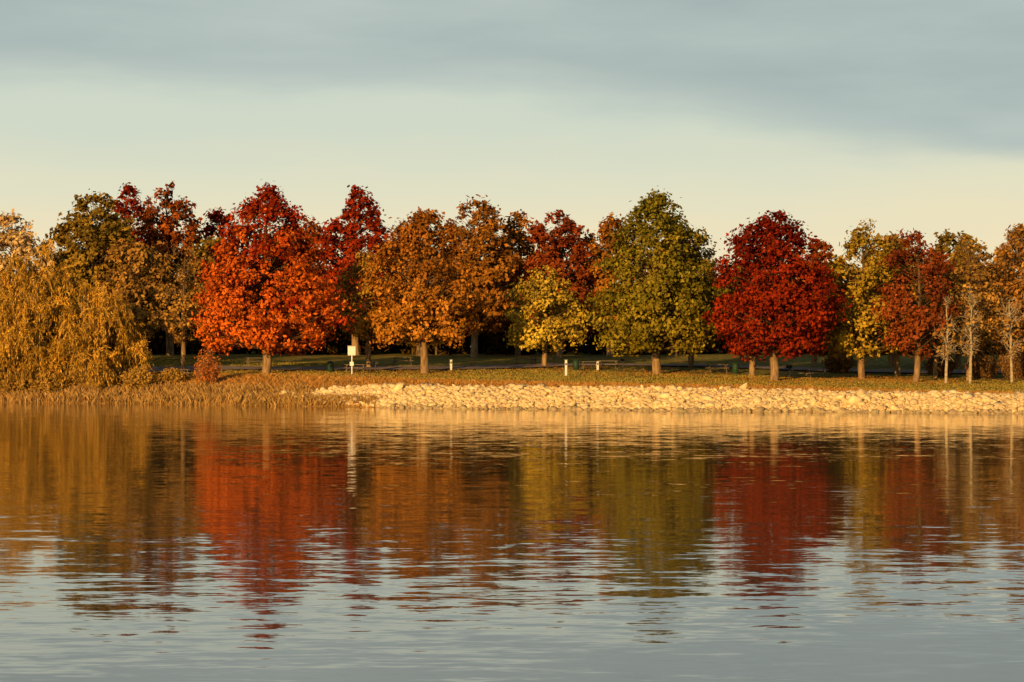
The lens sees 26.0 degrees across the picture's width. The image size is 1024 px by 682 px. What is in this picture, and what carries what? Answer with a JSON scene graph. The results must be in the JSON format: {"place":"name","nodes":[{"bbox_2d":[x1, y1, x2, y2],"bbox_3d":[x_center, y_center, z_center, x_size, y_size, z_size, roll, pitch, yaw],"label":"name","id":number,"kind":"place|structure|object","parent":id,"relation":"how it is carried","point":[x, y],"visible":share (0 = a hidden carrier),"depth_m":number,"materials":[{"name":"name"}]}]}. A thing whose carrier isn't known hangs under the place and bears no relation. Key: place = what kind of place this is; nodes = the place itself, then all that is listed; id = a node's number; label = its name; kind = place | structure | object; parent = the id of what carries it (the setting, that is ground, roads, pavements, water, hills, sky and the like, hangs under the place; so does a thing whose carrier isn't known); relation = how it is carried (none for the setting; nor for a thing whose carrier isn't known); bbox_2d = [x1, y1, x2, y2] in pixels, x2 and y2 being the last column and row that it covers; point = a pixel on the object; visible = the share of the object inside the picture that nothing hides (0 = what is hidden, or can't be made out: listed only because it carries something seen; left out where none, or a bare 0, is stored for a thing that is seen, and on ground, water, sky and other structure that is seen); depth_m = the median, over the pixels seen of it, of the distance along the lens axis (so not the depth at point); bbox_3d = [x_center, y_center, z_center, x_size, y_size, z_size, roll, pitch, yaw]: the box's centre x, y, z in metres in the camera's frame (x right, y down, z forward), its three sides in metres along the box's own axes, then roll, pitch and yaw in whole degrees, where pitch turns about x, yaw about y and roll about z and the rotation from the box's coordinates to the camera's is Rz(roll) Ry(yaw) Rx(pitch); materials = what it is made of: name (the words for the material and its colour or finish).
{"place":"outdoors","nodes":[
{"label":"outdoors","id":0,"kind":"place"},
{"bbox_2d":[0,402,1023,681],"bbox_3d":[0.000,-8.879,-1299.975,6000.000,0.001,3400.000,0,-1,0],"label":"lake water","id":1,"kind":"structure","parent":0,"point":[162,542],"depth_m":43.58,"materials":[{"name":"grey liquid"}]},
{"bbox_2d":[0,348,1023,411],"bbox_3d":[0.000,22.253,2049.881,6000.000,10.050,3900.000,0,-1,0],"label":"ground","id":2,"kind":"structure","parent":0,"point":[881,362],"depth_m":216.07,"materials":[{"name":"green plant"}]},
{"bbox_2d":[0,289,24,371],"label":"willow tree","id":3,"kind":"object","parent":2,"relation":"on","point":[3,338],"visible":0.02,"depth_m":202.48,"materials":[{"name":"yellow plant"}]},
{"bbox_2d":[0,367,35,393],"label":"shrub","id":4,"kind":"object","parent":2,"relation":"on","point":[10,386],"visible":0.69,"depth_m":199.65,"materials":[{"name":"yellow plant"}]},
{"bbox_2d":[0,208,57,311],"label":"poplar tree","id":5,"kind":"object","parent":2,"relation":"on","point":[12,238],"visible":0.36,"depth_m":224.88,"materials":[{"name":"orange plant"}]},
{"bbox_2d":[0,239,90,388],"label":"willow tree","id":6,"kind":"object","parent":2,"relation":"on","point":[32,324],"visible":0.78,"depth_m":199.29,"materials":[{"name":"yellow plant"}]},
{"bbox_2d":[31,367,74,392],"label":"shrub","id":7,"kind":"object","parent":2,"relation":"on","point":[43,385],"visible":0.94,"depth_m":197.87,"materials":[{"name":"yellow plant"}]},
{"bbox_2d":[67,357,110,385],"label":"shrub","id":8,"kind":"object","parent":2,"relation":"on","point":[76,377],"visible":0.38,"depth_m":197.90,"materials":[{"name":"yellow plant"}]},
{"bbox_2d":[41,278,154,386],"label":"willow tree","id":9,"kind":"object","parent":2,"relation":"on","point":[106,319],"visible":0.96,"depth_m":198.51,"materials":[{"name":"yellow plant"}]},
{"bbox_2d":[37,188,163,325],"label":"oak tree","id":10,"kind":"object","parent":2,"relation":"on","point":[88,256],"visible":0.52,"depth_m":227.64,"materials":[{"name":"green plant"}]},
{"bbox_2d":[87,236,177,354],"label":"oak tree","id":11,"kind":"object","parent":2,"relation":"on","point":[130,291],"visible":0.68,"depth_m":220.71,"materials":[{"name":"brown plant"}]},
{"bbox_2d":[106,182,160,351],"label":"maple tree","id":12,"kind":"object","parent":2,"relation":"on","point":[128,190],"visible":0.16,"depth_m":251.51,"materials":[{"name":"red plant"}]},
{"bbox_2d":[119,362,160,390],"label":"shrub","id":13,"kind":"object","parent":2,"relation":"on","point":[141,378],"visible":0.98,"depth_m":195.77,"materials":[{"name":"yellow plant"}]},
{"bbox_2d":[0,380,312,405],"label":"shore reeds","id":14,"kind":"object","parent":2,"relation":"on","point":[214,394],"visible":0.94,"depth_m":192.25,"materials":[{"name":"brown plant"}]},
{"bbox_2d":[134,181,205,355],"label":"oak tree","id":15,"kind":"object","parent":2,"relation":"on","point":[167,235],"visible":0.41,"depth_m":238.80,"materials":[{"name":"red plant"}]},
{"bbox_2d":[155,366,187,383],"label":"shrub","id":16,"kind":"object","parent":2,"relation":"on","point":[173,374],"visible":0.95,"depth_m":196.82,"materials":[{"name":"yellow plant"}]},
{"bbox_2d":[149,244,209,371],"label":"ash tree","id":17,"kind":"object","parent":2,"relation":"on","point":[182,335],"visible":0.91,"depth_m":204.73,"materials":[{"name":"brown plant"}]},
{"bbox_2d":[167,232,237,359],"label":"oak tree","id":18,"kind":"object","parent":2,"relation":"on","point":[211,240],"visible":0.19,"depth_m":227.30,"materials":[{"name":"brown plant"}]},
{"bbox_2d":[192,346,221,384],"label":"sumac shrub","id":19,"kind":"object","parent":2,"relation":"on","point":[208,372],"visible":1,"depth_m":193.16,"materials":[{"name":"orange plant"}]},
{"bbox_2d":[194,207,254,353],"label":"maple tree","id":20,"kind":"object","parent":2,"relation":"on","point":[217,217],"visible":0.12,"depth_m":249.27,"materials":[{"name":"red plant"}]},
{"bbox_2d":[186,179,355,372],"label":"maple tree","id":21,"kind":"object","parent":2,"relation":"on","point":[257,314],"visible":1,"depth_m":196.75,"materials":[{"name":"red plant"}]},
{"bbox_2d":[273,215,339,351],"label":"maple tree","id":22,"kind":"object","parent":2,"relation":"on","point":[314,227],"visible":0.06,"depth_m":250.97,"materials":[{"name":"red plant"}]},
{"bbox_2d":[244,392,378,406],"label":"shore reeds","id":23,"kind":"object","parent":2,"relation":"on","point":[327,401],"visible":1,"depth_m":181.38,"materials":[{"name":"brown plant"}]},
{"bbox_2d":[327,361,333,371],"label":"trash can","id":24,"kind":"object","parent":2,"relation":"on","point":[330,366],"visible":0.99,"depth_m":201.24,"materials":[{"name":"green paint"}]},
{"bbox_2d":[310,185,393,354],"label":"maple tree","id":25,"kind":"object","parent":2,"relation":"on","point":[352,241],"visible":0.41,"depth_m":243.69,"materials":[{"name":"red plant"}]},
{"bbox_2d":[348,346,355,373],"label":"information sign","id":26,"kind":"object","parent":2,"relation":"on","point":[351,350],"visible":0.94,"depth_m":197.43,"materials":[{"name":"white paint"}]},
{"bbox_2d":[344,364,365,372],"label":"picnic table","id":27,"kind":"object","parent":2,"relation":"on","point":[355,364],"visible":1,"depth_m":200.07,"materials":[{"name":"brown wood"}]},
{"bbox_2d":[331,248,399,366],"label":"ash tree","id":28,"kind":"object","parent":2,"relation":"on","point":[359,327],"visible":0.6,"depth_m":206.28,"materials":[{"name":"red plant"}]},
{"bbox_2d":[392,357,412,364],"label":"picnic table","id":29,"kind":"object","parent":2,"relation":"on","point":[409,361],"visible":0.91,"depth_m":212.20,"materials":[{"name":"brown wood"}]},
{"bbox_2d":[381,226,455,355],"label":"oak tree","id":30,"kind":"object","parent":2,"relation":"on","point":[418,350],"visible":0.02,"depth_m":237.21,"materials":[{"name":"orange plant"}]},
{"bbox_2d":[352,206,491,373],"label":"oak tree","id":31,"kind":"object","parent":2,"relation":"on","point":[416,303],"visible":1,"depth_m":198.55,"materials":[{"name":"orange plant"}]},
{"bbox_2d":[428,194,521,356],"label":"oak tree","id":32,"kind":"object","parent":2,"relation":"on","point":[486,231],"visible":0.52,"depth_m":233.35,"materials":[{"name":"orange plant"}]},
{"bbox_2d":[482,209,545,355],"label":"oak tree","id":33,"kind":"object","parent":2,"relation":"on","point":[527,248],"visible":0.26,"depth_m":241.27,"materials":[{"name":"brown plant"}]},
{"bbox_2d":[21,258,1011,354],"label":"distant woodland","id":34,"kind":"object","parent":2,"relation":"on","point":[491,343],"visible":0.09,"depth_m":249.43,"materials":[{"name":"green plant"}]},
{"bbox_2d":[499,265,587,365],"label":"ash tree","id":35,"kind":"object","parent":2,"relation":"on","point":[539,293],"visible":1,"depth_m":208.90,"materials":[{"name":"yellow plant"}]},
{"bbox_2d":[507,209,613,357],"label":"maple tree","id":36,"kind":"object","parent":2,"relation":"on","point":[556,253],"visible":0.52,"depth_m":233.52,"materials":[{"name":"red plant"}]},
{"bbox_2d":[565,360,566,375],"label":"marker post","id":37,"kind":"object","parent":2,"relation":"on","point":[566,367],"visible":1,"depth_m":194.88,"materials":[{"name":"white paint"}]},
{"bbox_2d":[573,360,578,370],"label":"trash can","id":38,"kind":"object","parent":2,"relation":"on","point":[575,365],"visible":0.98,"depth_m":204.03,"materials":[{"name":"green paint"}]},
{"bbox_2d":[579,361,600,369],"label":"picnic table","id":39,"kind":"object","parent":2,"relation":"on","point":[582,362],"visible":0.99,"depth_m":205.15,"materials":[{"name":"brown wood"}]},
{"bbox_2d":[182,361,1021,388],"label":"fallen leaves","id":40,"kind":"object","parent":2,"relation":"on","point":[798,379],"visible":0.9,"depth_m":194.89,"materials":[{"name":"brown plant"}]},
{"bbox_2d":[569,212,648,356],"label":"oak tree","id":41,"kind":"object","parent":2,"relation":"on","point":[611,222],"visible":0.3,"depth_m":234.93,"materials":[{"name":"orange plant"}]},
{"bbox_2d":[250,382,1023,413],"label":"riprap rocks","id":42,"kind":"object","parent":2,"relation":"on","point":[427,395],"visible":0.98,"depth_m":166.40,"materials":[{"name":"stone"}]},
{"bbox_2d":[579,188,732,374],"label":"oak tree","id":43,"kind":"object","parent":2,"relation":"on","point":[653,299],"visible":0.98,"depth_m":196.06,"materials":[{"name":"green plant"}]},
{"bbox_2d":[644,233,714,355],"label":"oak tree","id":44,"kind":"object","parent":2,"relation":"on","point":[676,354],"visible":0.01,"depth_m":237.75,"materials":[{"name":"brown plant"}]},
{"bbox_2d":[663,229,731,367],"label":"oak tree","id":45,"kind":"object","parent":2,"relation":"on","point":[691,357],"visible":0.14,"depth_m":207.10,"materials":[{"name":"brown plant"}]},
{"bbox_2d":[706,364,727,372],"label":"picnic table","id":46,"kind":"object","parent":2,"relation":"on","point":[709,365],"visible":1,"depth_m":200.62,"materials":[{"name":"brown wood"}]},
{"bbox_2d":[717,263,749,360],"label":"oak tree","id":47,"kind":"object","parent":2,"relation":"on","point":[732,292],"visible":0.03,"depth_m":224.77,"materials":[{"name":"brown plant"}]},
{"bbox_2d":[732,362,738,373],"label":"trash can","id":48,"kind":"object","parent":2,"relation":"on","point":[735,367],"visible":1,"depth_m":200.25,"materials":[{"name":"green paint"}]},
{"bbox_2d":[712,260,771,375],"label":"maple tree","id":49,"kind":"object","parent":2,"relation":"on","point":[751,368],"visible":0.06,"depth_m":195.78,"materials":[{"name":"plant"}]},
{"bbox_2d":[700,209,853,380],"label":"maple tree","id":50,"kind":"object","parent":2,"relation":"on","point":[782,330],"visible":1,"depth_m":184.32,"materials":[{"name":"red plant"}]},
{"bbox_2d":[788,369,811,377],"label":"picnic table","id":51,"kind":"object","parent":2,"relation":"on","point":[807,370],"visible":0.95,"depth_m":192.18,"materials":[{"name":"brown wood"}]},
{"bbox_2d":[808,369,827,377],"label":"picnic table","id":52,"kind":"object","parent":2,"relation":"on","point":[824,370],"visible":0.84,"depth_m":193.60,"materials":[{"name":"brown wood"}]},
{"bbox_2d":[787,239,855,365],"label":"oak tree","id":53,"kind":"object","parent":2,"relation":"on","point":[823,247],"visible":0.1,"depth_m":213.24,"materials":[{"name":"brown plant"}]},
{"bbox_2d":[821,352,856,373],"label":"shrub","id":54,"kind":"object","parent":2,"relation":"on","point":[838,365],"visible":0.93,"depth_m":202.40,"materials":[{"name":"brown plant"}]},
{"bbox_2d":[816,218,914,378],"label":"oak tree","id":55,"kind":"object","parent":2,"relation":"on","point":[861,325],"visible":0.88,"depth_m":191.12,"materials":[{"name":"yellow plant"}]},
{"bbox_2d":[843,230,930,366],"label":"oak tree","id":56,"kind":"object","parent":2,"relation":"on","point":[891,355],"visible":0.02,"depth_m":215.66,"materials":[{"name":"brown plant"}]},
{"bbox_2d":[866,241,931,375],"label":"oak tree","id":57,"kind":"object","parent":2,"relation":"on","point":[897,369],"visible":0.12,"depth_m":199.80,"materials":[{"name":"brown plant"}]},
{"bbox_2d":[869,227,968,381],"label":"maple tree","id":58,"kind":"object","parent":2,"relation":"on","point":[918,323],"visible":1,"depth_m":187.46,"materials":[{"name":"red plant"}]},
{"bbox_2d":[904,251,964,377],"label":"ash tree","id":59,"kind":"object","parent":2,"relation":"on","point":[936,359],"visible":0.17,"depth_m":196.76,"materials":[{"name":"brown plant"}]},
{"bbox_2d":[923,352,959,375],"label":"shrub","id":60,"kind":"object","parent":2,"relation":"on","point":[952,364],"visible":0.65,"depth_m":200.45,"materials":[{"name":"brown plant"}]},
{"bbox_2d":[930,293,961,382],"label":"birch tree","id":61,"kind":"object","parent":2,"relation":"on","point":[946,350],"visible":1,"depth_m":185.86,"materials":[{"name":"brown plant"}]},
{"bbox_2d":[921,228,1010,367],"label":"oak tree","id":62,"kind":"object","parent":2,"relation":"on","point":[947,238],"visible":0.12,"depth_m":212.91,"materials":[{"name":"brown plant"}]},
{"bbox_2d":[952,285,988,383],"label":"birch tree","id":63,"kind":"object","parent":2,"relation":"on","point":[971,329],"visible":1,"depth_m":187.00,"materials":[{"name":"brown plant"}]},
{"bbox_2d":[934,236,1007,380],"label":"ash tree","id":64,"kind":"object","parent":2,"relation":"on","point":[969,270],"visible":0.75,"depth_m":191.57,"materials":[{"name":"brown plant"}]},
{"bbox_2d":[963,350,1002,378],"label":"shrub","id":65,"kind":"object","parent":2,"relation":"on","point":[983,368],"visible":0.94,"depth_m":195.42,"materials":[{"name":"brown plant"}]},
{"bbox_2d":[963,227,1023,358],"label":"oak tree","id":66,"kind":"object","parent":2,"relation":"on","point":[1010,278],"visible":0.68,"depth_m":197.33,"materials":[{"name":"orange plant"}]},
{"bbox_2d":[974,223,1023,345],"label":"oak tree","id":67,"kind":"object","parent":2,"relation":"on","point":[1020,228],"visible":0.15,"depth_m":213.28,"materials":[{"name":"orange plant"}]},
{"bbox_2d":[993,297,1023,381],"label":"birch tree","id":68,"kind":"object","parent":2,"relation":"on","point":[1012,323],"visible":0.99,"depth_m":188.93,"materials":[{"name":"brown plant"}]},
{"bbox_2d":[997,342,1023,379],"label":"shrub","id":69,"kind":"object","parent":2,"relation":"on","point":[1018,366],"visible":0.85,"depth_m":194.31,"materials":[{"name":"brown plant"}]},
{"bbox_2d":[0,0,1023,346],"label":"sky","id":70,"kind":"structure","parent":0,"point":[833,115],"materials":[{"name":"blue"}]},
{"bbox_2d":[76,371,1023,393],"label":"dry grass","id":71,"kind":"structure","parent":0,"point":[385,379],"depth_m":182.68,"materials":[{"name":"brown plant"}]},
{"bbox_2d":[115,363,1003,372],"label":"park road","id":72,"kind":"structure","parent":0,"point":[191,368],"depth_m":207.34,"materials":[{"name":"grey asphalt"}]}
]}

